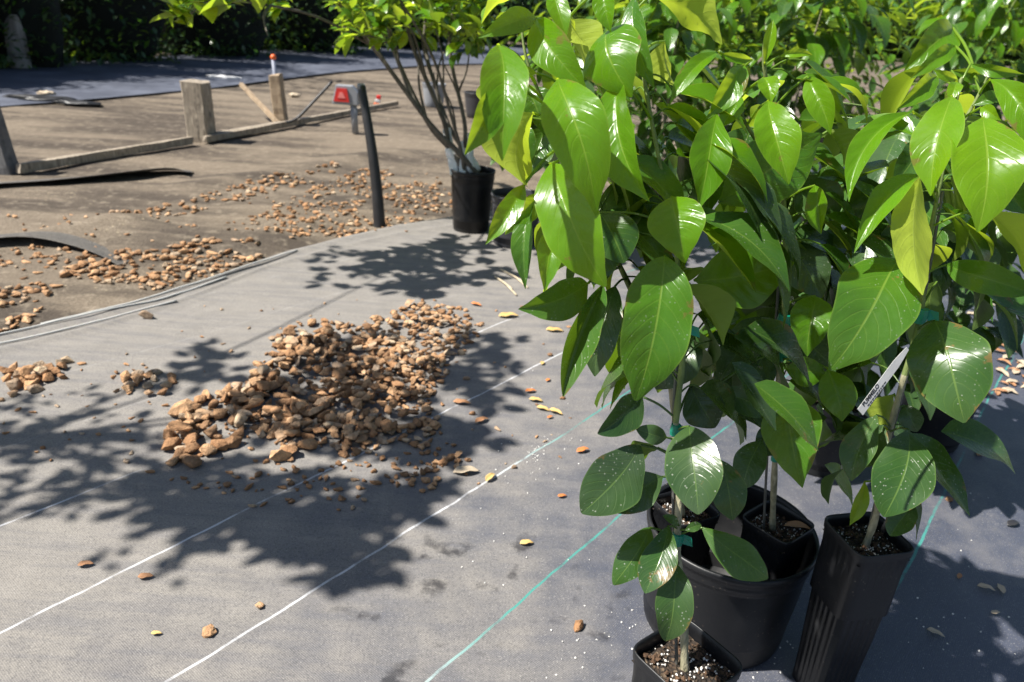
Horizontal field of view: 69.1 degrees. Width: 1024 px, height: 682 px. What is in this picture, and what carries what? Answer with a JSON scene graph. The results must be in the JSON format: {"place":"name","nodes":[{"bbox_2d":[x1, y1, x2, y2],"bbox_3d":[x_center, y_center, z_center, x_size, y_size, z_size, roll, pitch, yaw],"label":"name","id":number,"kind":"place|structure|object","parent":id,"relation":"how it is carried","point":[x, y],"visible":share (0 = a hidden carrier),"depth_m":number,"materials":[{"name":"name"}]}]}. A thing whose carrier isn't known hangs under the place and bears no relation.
{"place":"outdoors","nodes":[
{"label":"outdoors","id":0,"kind":"place"},
{"bbox_2d":[0,159,451,332],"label":"gravel","id":1,"kind":"structure","parent":0,"point":[107,277],"depth_m":3.18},
{"bbox_2d":[0,43,530,105],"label":"road","id":2,"kind":"structure","parent":0,"point":[80,80],"depth_m":9.72,"materials":[{"name":"asphalt"}]},
{"bbox_2d":[2,94,76,100],"bbox_3d":[-4.280,-2.200,6.744,0.700,0.051,0.263,4,24,0],"label":"scrap","id":3,"kind":"object","parent":2,"relation":"on","point":[37,97],"visible":0.77,"depth_m":6.71,"materials":[{"name":"black rubber"}]},
{"bbox_2d":[36,90,56,94],"bbox_3d":[-4.413,-2.345,7.051,0.169,0.053,0.118,10,25,14],"label":"scrap","id":4,"kind":"object","parent":2,"relation":"on","point":[45,92],"visible":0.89,"depth_m":7.03,"materials":[{"name":"beige plant"}]},
{"bbox_2d":[207,75,242,78],"bbox_3d":[-3.571,-3.295,9.306,0.517,0.057,0.164,4,24,0],"label":"scrap","id":5,"kind":"object","parent":2,"relation":"on","point":[224,76],"visible":0.85,"depth_m":9.26,"materials":[{"name":"white plastic"}]},
{"bbox_2d":[0,299,571,510],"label":"gravel","id":6,"kind":"structure","parent":0,"point":[358,487],"depth_m":1.89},
{"bbox_2d":[0,41,1018,331],"bbox_3d":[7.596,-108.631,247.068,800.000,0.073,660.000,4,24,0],"label":"ground","id":7,"kind":"structure","parent":0,"point":[408,143],"depth_m":4.57,"materials":[{"name":"soil"}]},
{"bbox_2d":[0,9,15,58],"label":"hedge shrub","id":8,"kind":"object","parent":7,"relation":"on","point":[4,25],"visible":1,"depth_m":8.41,"materials":[{"name":"green plant"}]},
{"bbox_2d":[0,107,18,174],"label":"fence post","id":9,"kind":"object","parent":7,"relation":"on","point":[8,160],"visible":0.84,"depth_m":4.18,"materials":[{"name":"grey wood"}]},
{"bbox_2d":[4,14,31,67],"bbox_3d":[-5.184,-5.770,8.256,5.484,5.308,4.260,-3,25,-15],"label":"pale trunk tree","id":10,"kind":"object","parent":7,"relation":"on","point":[17,27],"visible":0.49,"depth_m":8.75,"materials":[{"name":"grey plant"}]},
{"bbox_2d":[0,0,91,69],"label":"hedge shrub","id":11,"kind":"object","parent":7,"relation":"on","point":[41,23],"visible":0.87,"depth_m":8.82,"materials":[{"name":"green plant"}]},
{"bbox_2d":[0,231,130,265],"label":"cloth flap","id":12,"kind":"object","parent":7,"relation":"on","point":[82,243],"visible":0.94,"depth_m":3.12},
{"bbox_2d":[52,100,102,105],"bbox_3d":[-3.865,-2.118,6.624,0.491,0.048,0.155,4,24,0],"label":"scrap","id":13,"kind":"object","parent":7,"relation":"on","point":[78,102],"visible":1,"depth_m":6.60,"materials":[{"name":"black rubber"}]},
{"bbox_2d":[0,168,192,183],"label":"cloth flap","id":14,"kind":"object","parent":7,"relation":"on","point":[108,174],"visible":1,"depth_m":4.18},
{"bbox_2d":[16,136,192,173],"bbox_3d":[-2.534,-1.200,4.745,0.042,0.055,1.306,13,26,19],"label":"fence rail","id":15,"kind":"object","parent":7,"relation":"on","point":[43,164],"visible":1,"depth_m":4.63,"materials":[{"name":"brown wood"}]},
{"bbox_2d":[59,0,187,64],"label":"hedge shrub","id":16,"kind":"object","parent":7,"relation":"on","point":[113,31],"visible":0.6,"depth_m":10.17,"materials":[{"name":"green plant"}]},
{"bbox_2d":[180,79,215,142],"bbox_3d":[-2.281,-1.660,5.425,0.168,0.454,0.175,4,24,0],"label":"fence post","id":17,"kind":"object","parent":7,"relation":"on","point":[198,108],"visible":0.91,"depth_m":5.35,"materials":[{"name":"brown wood"}]},
{"bbox_2d":[158,0,293,58],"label":"hedge shrub","id":18,"kind":"object","parent":7,"relation":"on","point":[237,30],"visible":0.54,"depth_m":12.08,"materials":[{"name":"green plant"}]},
{"bbox_2d":[216,121,280,133],"bbox_3d":[-2.066,-1.672,5.875,0.044,0.045,0.786,13,25,19],"label":"fence rail","id":19,"kind":"object","parent":7,"relation":"on","point":[221,131],"visible":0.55,"depth_m":5.76,"materials":[{"name":"brown wood"}]},
{"bbox_2d":[239,82,278,121],"bbox_3d":[-2.189,-2.059,6.436,0.567,0.282,0.039,23,30,37],"label":"brace board","id":20,"kind":"object","parent":7,"relation":"on","point":[259,103],"visible":0.94,"depth_m":6.42,"materials":[{"name":"beige wood"}]},
{"bbox_2d":[268,73,287,120],"bbox_3d":[-1.986,-2.049,6.344,0.121,0.443,0.107,4,24,0],"label":"fence post","id":21,"kind":"object","parent":7,"relation":"on","point":[277,91],"visible":0.89,"depth_m":6.29,"materials":[{"name":"beige wood"}]},
{"bbox_2d":[270,54,276,73],"bbox_3d":[-2.018,-2.155,6.363,0.062,0.557,0.048,4,24,0],"label":"marker pole","id":22,"kind":"object","parent":21,"relation":"on","point":[273,61],"visible":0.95,"depth_m":6.27,"materials":[{"name":"white plastic"}]},
{"bbox_2d":[203,101,398,142],"bbox_3d":[-1.725,-2.005,6.677,0.040,0.050,3.013,11,25,16],"label":"fence rail","id":23,"kind":"object","parent":7,"relation":"on","point":[252,130],"visible":0.88,"depth_m":6.18,"materials":[{"name":"brown wood"}]},
{"bbox_2d":[286,80,332,122],"bbox_3d":[-1.688,-1.974,6.164,0.415,0.365,0.094,-1,25,-11],"label":"black strut","id":24,"kind":"object","parent":23,"relation":"on","point":[317,97],"visible":1,"depth_m":6.16,"materials":[{"name":"metal"}]},
{"bbox_2d":[261,0,402,55],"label":"hedge shrub","id":25,"kind":"object","parent":7,"relation":"on","point":[310,33],"visible":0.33,"depth_m":14.30,"materials":[{"name":"green plant"}]},
{"bbox_2d":[332,84,359,132],"bbox_3d":[-1.372,-1.916,6.149,0.214,0.378,0.093,4,24,0],"label":"reflector box","id":26,"kind":"object","parent":7,"relation":"on","point":[346,94],"visible":0.93,"depth_m":6.08,"materials":[{"name":"grey metal"}]},
{"bbox_2d":[356,83,385,227],"bbox_3d":[-0.692,-0.891,3.647,0.184,0.694,0.062,21,29,33],"label":"black stake","id":27,"kind":"object","parent":7,"relation":"on","point":[377,197],"visible":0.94,"depth_m":3.62,"materials":[{"name":"plastic"}]},
{"bbox_2d":[335,0,464,50],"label":"hedge shrub","id":28,"kind":"object","parent":7,"relation":"on","point":[408,45],"visible":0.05,"depth_m":17.82,"materials":[{"name":"green plant"}]},
{"bbox_2d":[422,82,445,106],"bbox_3d":[-0.855,-2.696,8.144,0.266,0.240,0.266,4,24,0],"label":"bucket","id":29,"kind":"object","parent":7,"relation":"on","point":[428,101],"visible":0.63,"depth_m":8.07,"materials":[{"name":"grey plastic"}]},
{"bbox_2d":[464,91,479,117],"bbox_3d":[-0.359,-2.407,7.575,0.266,0.240,0.266,4,24,0],"label":"nursery pot","id":30,"kind":"object","parent":7,"relation":"on","point":[472,99],"visible":0.47,"depth_m":7.48,"materials":[{"name":"grey plastic"}]},
{"bbox_2d":[435,0,550,45],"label":"hedge shrub","id":31,"kind":"object","parent":7,"relation":"on","point":[508,4],"visible":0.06,"depth_m":22.05,"materials":[{"name":"green plant"}]},
{"bbox_2d":[0,163,1023,681],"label":"ground cloth","id":32,"kind":"object","parent":7,"relation":"on","point":[386,581],"visible":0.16,"depth_m":1.63,"materials":[{"name":"fabric"}]},
{"bbox_2d":[1,373,11,381],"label":"stone","id":33,"kind":"object","parent":32,"relation":"on","point":[6,377],"visible":0.91,"depth_m":2.04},
{"bbox_2d":[9,361,17,369],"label":"stone","id":34,"kind":"object","parent":32,"relation":"on","point":[14,366],"visible":0.8,"depth_m":2.10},
{"bbox_2d":[0,366,13,372],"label":"stone","id":35,"kind":"object","parent":34,"relation":"on","point":[5,370],"visible":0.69,"depth_m":2.07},
{"bbox_2d":[5,378,23,390],"bbox_3d":[-1.348,0.118,2.014,0.033,0.032,0.047,-3,25,-16],"label":"stone","id":36,"kind":"object","parent":32,"relation":"on","point":[14,384],"visible":0.91,"depth_m":2.00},
{"bbox_2d":[19,376,26,384],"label":"stone","id":37,"kind":"object","parent":32,"relation":"on","point":[22,379],"visible":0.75,"depth_m":2.03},
{"bbox_2d":[18,366,32,376],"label":"stone","id":38,"kind":"object","parent":37,"relation":"on","point":[24,371],"visible":1,"depth_m":2.04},
{"bbox_2d":[24,378,39,389],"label":"stone","id":39,"kind":"object","parent":32,"relation":"on","point":[31,382],"visible":0.65,"depth_m":2.02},
{"bbox_2d":[25,374,40,379],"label":"stone","id":40,"kind":"object","parent":32,"relation":"on","point":[31,377],"visible":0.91,"depth_m":2.03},
{"bbox_2d":[26,384,44,392],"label":"stone","id":41,"kind":"object","parent":32,"relation":"on","point":[34,388],"visible":1,"depth_m":2.00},
{"bbox_2d":[33,366,47,375],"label":"stone","id":42,"kind":"object","parent":32,"relation":"on","point":[40,370],"visible":1,"depth_m":2.06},
{"bbox_2d":[42,372,54,380],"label":"stone","id":43,"kind":"object","parent":32,"relation":"on","point":[49,376],"visible":1,"depth_m":2.06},
{"bbox_2d":[47,367,60,374],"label":"stone","id":44,"kind":"object","parent":32,"relation":"on","point":[55,370],"visible":0.91,"depth_m":2.09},
{"bbox_2d":[60,356,73,362],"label":"stone","id":45,"kind":"object","parent":32,"relation":"on","point":[67,359],"visible":0.83,"depth_m":2.17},
{"bbox_2d":[0,300,176,343],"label":"loose thread","id":46,"kind":"object","parent":32,"relation":"on","point":[85,323],"visible":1,"depth_m":2.41},
{"bbox_2d":[0,276,226,334],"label":"loose thread","id":47,"kind":"object","parent":32,"relation":"on","point":[109,308],"visible":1,"depth_m":2.50},
{"bbox_2d":[120,370,130,382],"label":"stone","id":48,"kind":"object","parent":32,"relation":"on","point":[125,376],"visible":0.99,"depth_m":2.09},
{"bbox_2d":[121,384,132,391],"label":"stone","id":49,"kind":"object","parent":32,"relation":"on","point":[127,388],"visible":1,"depth_m":2.03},
{"bbox_2d":[138,310,153,318],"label":"stone","id":50,"kind":"object","parent":32,"relation":"on","point":[145,314],"visible":1,"depth_m":2.49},
{"bbox_2d":[138,573,153,577],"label":"stone","id":51,"kind":"object","parent":32,"relation":"on","point":[142,575],"visible":1,"depth_m":1.40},
{"bbox_2d":[142,381,152,388],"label":"stone","id":52,"kind":"object","parent":32,"relation":"on","point":[147,385],"visible":1,"depth_m":2.06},
{"bbox_2d":[160,381,171,387],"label":"stone","id":53,"kind":"object","parent":32,"relation":"on","point":[166,384],"visible":0.9,"depth_m":2.06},
{"bbox_2d":[40,249,297,323],"bbox_3d":[-1.198,-0.222,2.793,0.058,0.015,1.086,17,27,27],"label":"loose thread","id":54,"kind":"object","parent":32,"relation":"on","point":[178,287],"visible":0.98,"depth_m":2.72},
{"bbox_2d":[163,427,177,438],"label":"stone","id":55,"kind":"object","parent":32,"relation":"on","point":[168,433],"visible":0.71,"depth_m":1.83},
{"bbox_2d":[173,447,186,460],"bbox_3d":[-0.790,0.267,1.769,0.027,0.023,0.039,-7,47,15],"label":"stone","id":56,"kind":"object","parent":32,"relation":"on","point":[179,451],"visible":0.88,"depth_m":1.76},
{"bbox_2d":[167,398,196,416],"bbox_3d":[-0.863,0.173,1.951,0.063,0.031,0.082,8,24,9],"label":"stone","id":57,"kind":"object","parent":32,"relation":"on","point":[181,406],"visible":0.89,"depth_m":1.93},
{"bbox_2d":[192,411,202,421],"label":"stone","id":58,"kind":"object","parent":32,"relation":"on","point":[198,415],"visible":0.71,"depth_m":1.91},
{"bbox_2d":[199,443,217,455],"bbox_3d":[-0.726,0.259,1.789,0.048,0.031,0.039,6,15,29],"label":"stone","id":59,"kind":"object","parent":32,"relation":"on","point":[207,449],"visible":1,"depth_m":1.77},
{"bbox_2d":[202,624,216,637],"bbox_3d":[-0.527,0.504,1.292,0.025,0.008,0.025,17,38,14],"label":"stone","id":60,"kind":"object","parent":32,"relation":"on","point":[209,630],"visible":1,"depth_m":1.29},
{"bbox_2d":[213,408,227,418],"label":"stone","id":61,"kind":"object","parent":32,"relation":"on","point":[220,413],"visible":1,"depth_m":1.93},
{"bbox_2d":[224,436,242,447],"bbox_3d":[-0.689,0.247,1.827,0.041,0.033,0.047,8,24,9],"label":"stone","id":62,"kind":"object","parent":32,"relation":"on","point":[234,441],"visible":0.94,"depth_m":1.82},
{"bbox_2d":[234,413,247,427],"bbox_3d":[-0.700,0.206,1.902,0.044,0.034,0.026,7,24,7],"label":"stone","id":63,"kind":"object","parent":32,"relation":"on","point":[240,420],"visible":0.96,"depth_m":1.90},
{"bbox_2d":[258,423,268,432],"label":"stone","id":64,"kind":"object","parent":32,"relation":"on","point":[264,426],"visible":0.86,"depth_m":1.90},
{"bbox_2d":[272,409,285,420],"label":"stone","id":65,"kind":"object","parent":32,"relation":"on","point":[278,417],"visible":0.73,"depth_m":1.94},
{"bbox_2d":[269,449,291,461],"bbox_3d":[-0.559,0.272,1.785,0.054,0.042,0.030,-12,29,-32],"label":"stone","id":66,"kind":"object","parent":32,"relation":"on","point":[280,455],"visible":1,"depth_m":1.77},
{"bbox_2d":[275,425,286,440],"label":"stone","id":67,"kind":"object","parent":32,"relation":"on","point":[279,435],"visible":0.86,"depth_m":1.86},
{"bbox_2d":[283,328,295,335],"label":"stone","id":68,"kind":"object","parent":32,"relation":"on","point":[289,331],"visible":1,"depth_m":2.43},
{"bbox_2d":[283,445,296,452],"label":"stone","id":69,"kind":"object","parent":32,"relation":"on","point":[291,448],"visible":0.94,"depth_m":1.79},
{"bbox_2d":[312,365,322,372],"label":"stone","id":70,"kind":"object","parent":32,"relation":"on","point":[317,368],"visible":0.93,"depth_m":2.18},
{"bbox_2d":[161,299,483,506],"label":"gravel","id":71,"kind":"structure","parent":32,"relation":"on","point":[188,432],"depth_m":2.03,"materials":[{"name":"gravel"}]},
{"bbox_2d":[249,377,261,385],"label":"stone","id":72,"kind":"object","parent":71,"relation":"on","point":[253,380],"visible":0.76,"depth_m":2.08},
{"bbox_2d":[256,381,269,390],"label":"stone","id":73,"kind":"object","parent":71,"relation":"on","point":[263,385],"visible":1,"depth_m":2.04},
{"bbox_2d":[259,374,268,380],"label":"stone","id":74,"kind":"object","parent":71,"relation":"on","point":[266,378],"visible":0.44,"depth_m":2.12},
{"bbox_2d":[257,364,269,375],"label":"stone","id":75,"kind":"object","parent":74,"relation":"on","point":[262,370],"visible":1,"depth_m":2.12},
{"bbox_2d":[296,401,305,410],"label":"stone","id":76,"kind":"object","parent":71,"relation":"on","point":[301,405],"visible":1,"depth_m":1.95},
{"bbox_2d":[307,406,323,415],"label":"stone","id":77,"kind":"object","parent":71,"relation":"on","point":[313,410],"visible":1,"depth_m":1.93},
{"bbox_2d":[324,413,337,421],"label":"stone","id":78,"kind":"object","parent":71,"relation":"on","point":[332,417],"visible":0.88,"depth_m":1.92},
{"bbox_2d":[331,369,344,379],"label":"stone","id":79,"kind":"object","parent":71,"relation":"on","point":[336,373],"visible":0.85,"depth_m":2.13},
{"bbox_2d":[364,357,375,363],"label":"stone","id":80,"kind":"object","parent":71,"relation":"on","point":[370,360],"visible":1,"depth_m":2.21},
{"bbox_2d":[374,372,384,379],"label":"stone","id":81,"kind":"object","parent":71,"relation":"on","point":[379,375],"visible":1,"depth_m":2.13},
{"bbox_2d":[380,418,392,430],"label":"stone","id":82,"kind":"object","parent":71,"relation":"on","point":[386,424],"visible":1,"depth_m":1.91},
{"bbox_2d":[387,387,397,394],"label":"stone","id":83,"kind":"object","parent":71,"relation":"on","point":[392,391],"visible":1,"depth_m":2.07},
{"bbox_2d":[149,0,513,233],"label":"multi stem citrus","id":84,"kind":"object","parent":32,"relation":"on","point":[472,181],"visible":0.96,"depth_m":3.35,"materials":[{"name":"green plant"}]},
{"bbox_2d":[338,450,349,457],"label":"stone","id":85,"kind":"object","parent":32,"relation":"on","point":[343,453],"visible":1,"depth_m":1.81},
{"bbox_2d":[389,398,397,407],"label":"stone","id":86,"kind":"object","parent":32,"relation":"on","point":[393,403],"visible":0.91,"depth_m":2.03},
{"bbox_2d":[398,410,408,416],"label":"stone","id":87,"kind":"object","parent":32,"relation":"on","point":[402,413],"visible":1,"depth_m":1.99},
{"bbox_2d":[413,418,421,426],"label":"stone","id":88,"kind":"object","parent":32,"relation":"on","point":[417,422],"visible":0.97,"depth_m":1.95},
{"bbox_2d":[421,404,430,411],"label":"stone","id":89,"kind":"object","parent":32,"relation":"on","point":[425,407],"visible":1,"depth_m":2.05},
{"bbox_2d":[437,457,447,465],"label":"stone","id":90,"kind":"object","parent":32,"relation":"on","point":[444,461],"visible":1,"depth_m":1.81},
{"bbox_2d":[453,466,479,472],"bbox_3d":[-0.109,0.310,1.784,0.064,0.012,0.029,4,24,0],"label":"fallen leaf","id":91,"kind":"object","parent":32,"relation":"on","point":[461,469],"visible":1,"depth_m":1.79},
{"bbox_2d":[490,30,640,248],"bbox_3d":[0.211,-0.886,3.326,0.729,0.984,0.718,4,24,0],"label":"potted citrus","id":92,"kind":"object","parent":32,"relation":"on","point":[498,195],"visible":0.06,"depth_m":3.33,"materials":[{"name":"green plant"}]},
{"bbox_2d":[574,620,583,631],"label":"stone","id":93,"kind":"object","parent":32,"relation":"on","point":[578,625],"visible":1,"depth_m":1.35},
{"bbox_2d":[594,0,767,199],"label":"potted citrus","id":94,"kind":"object","parent":32,"relation":"on","point":[697,42],"visible":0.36,"depth_m":3.46,"materials":[{"name":"green plant"}]},
{"bbox_2d":[579,0,817,681],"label":"citrus seedling","id":95,"kind":"object","parent":32,"relation":"on","point":[658,346],"visible":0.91,"depth_m":0.85,"materials":[{"name":"green plant"}]},
{"bbox_2d":[643,483,819,669],"bbox_3d":[0.382,0.422,1.360,0.297,0.220,0.297,4,24,0],"label":"round pot","id":96,"kind":"object","parent":32,"relation":"on","point":[745,623],"visible":0.52,"depth_m":1.24,"materials":[{"name":"black plastic"}]},
{"bbox_2d":[464,0,762,565],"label":"citrus seedling","id":97,"kind":"object","parent":96,"relation":"in","point":[563,110],"visible":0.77,"depth_m":0.78,"materials":[{"name":"green plant"}]},
{"bbox_2d":[670,20,947,579],"bbox_3d":[0.343,0.067,1.127,0.480,1.012,0.391,-14,30,-35],"label":"citrus seedling","id":98,"kind":"object","parent":96,"relation":"in","point":[786,149],"visible":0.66,"depth_m":0.98,"materials":[{"name":"green plant"}]},
{"bbox_2d":[784,521,810,528],"bbox_3d":[0.498,0.322,1.295,0.045,0.010,0.020,4,24,0],"label":"fallen leaf","id":99,"kind":"object","parent":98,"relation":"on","point":[796,524],"visible":1,"depth_m":1.29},
{"bbox_2d":[461,370,1023,678],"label":"perlite","id":100,"kind":"object","parent":32,"relation":"on","point":[575,657],"visible":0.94,"depth_m":1.45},
{"bbox_2d":[701,0,914,174],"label":"potted citrus","id":101,"kind":"object","parent":32,"relation":"on","point":[822,45],"visible":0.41,"depth_m":3.42,"materials":[{"name":"green plant"}]},
{"bbox_2d":[783,102,1015,477],"bbox_3d":[0.866,-0.090,1.754,0.614,0.896,0.588,13,26,20],"label":"potted citrus","id":102,"kind":"object","parent":32,"relation":"on","point":[889,149],"visible":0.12,"depth_m":1.60,"materials":[{"name":"green plant"}]},
{"bbox_2d":[792,19,1023,681],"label":"citrus seedling","id":103,"kind":"object","parent":32,"relation":"on","point":[881,304],"visible":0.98,"depth_m":0.94,"materials":[{"name":"green plant"}]},
{"bbox_2d":[927,627,944,636],"bbox_3d":[0.797,0.547,1.398,0.031,0.006,0.013,20,29,32],"label":"fallen leaf","id":104,"kind":"object","parent":32,"relation":"on","point":[932,630],"visible":1,"depth_m":1.40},
{"bbox_2d":[854,0,1023,200],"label":"potted citrus","id":105,"kind":"object","parent":32,"relation":"on","point":[976,16],"visible":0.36,"depth_m":3.74,"materials":[{"name":"green plant"}]},
{"bbox_2d":[898,211,1023,452],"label":"potted citrus","id":106,"kind":"object","parent":32,"relation":"on","point":[1001,331],"visible":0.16,"depth_m":1.86,"materials":[{"name":"plant"}]},
{"bbox_2d":[908,0,1023,122],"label":"potted citrus","id":107,"kind":"object","parent":32,"relation":"on","point":[1009,43],"visible":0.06,"depth_m":6.74,"materials":[{"name":"green plant"}]},
{"bbox_2d":[977,583,994,590],"bbox_3d":[0.974,0.504,1.527,0.032,0.008,0.017,4,24,0],"label":"fallen leaf","id":108,"kind":"object","parent":32,"relation":"on","point":[983,585],"visible":1,"depth_m":1.53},
{"bbox_2d":[509,0,648,41],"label":"hedge shrub","id":109,"kind":"object","parent":7,"relation":"on","point":[584,14],"visible":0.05,"depth_m":25.53,"materials":[{"name":"green plant"}]},
{"bbox_2d":[533,0,681,128],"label":"potted citrus","id":110,"kind":"object","parent":7,"relation":"on","point":[594,17],"visible":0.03,"depth_m":5.03,"materials":[{"name":"green plant"}]},
{"bbox_2d":[637,0,804,49],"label":"hedge shrub","id":111,"kind":"object","parent":7,"relation":"on","point":[726,29],"visible":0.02,"depth_m":29.26,"materials":[{"name":"green plant"}]},
{"bbox_2d":[656,0,805,131],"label":"potted citrus","id":112,"kind":"object","parent":7,"relation":"on","point":[740,28],"visible":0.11,"depth_m":5.81,"materials":[{"name":"green plant"}]},
{"bbox_2d":[785,0,918,153],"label":"potted citrus","id":113,"kind":"object","parent":7,"relation":"on","point":[887,59],"visible":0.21,"depth_m":6.50,"materials":[{"name":"green plant"}]},
{"bbox_2d":[759,0,1008,61],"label":"hedge shrub","id":114,"kind":"object","parent":7,"relation":"on","point":[890,46],"visible":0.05,"depth_m":32.05,"materials":[{"name":"green plant"}]},
{"bbox_2d":[915,0,1023,65],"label":"hedge shrub","id":115,"kind":"object","parent":7,"relation":"on","point":[1015,57],"visible":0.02,"depth_m":37.41,"materials":[{"name":"green plant"}]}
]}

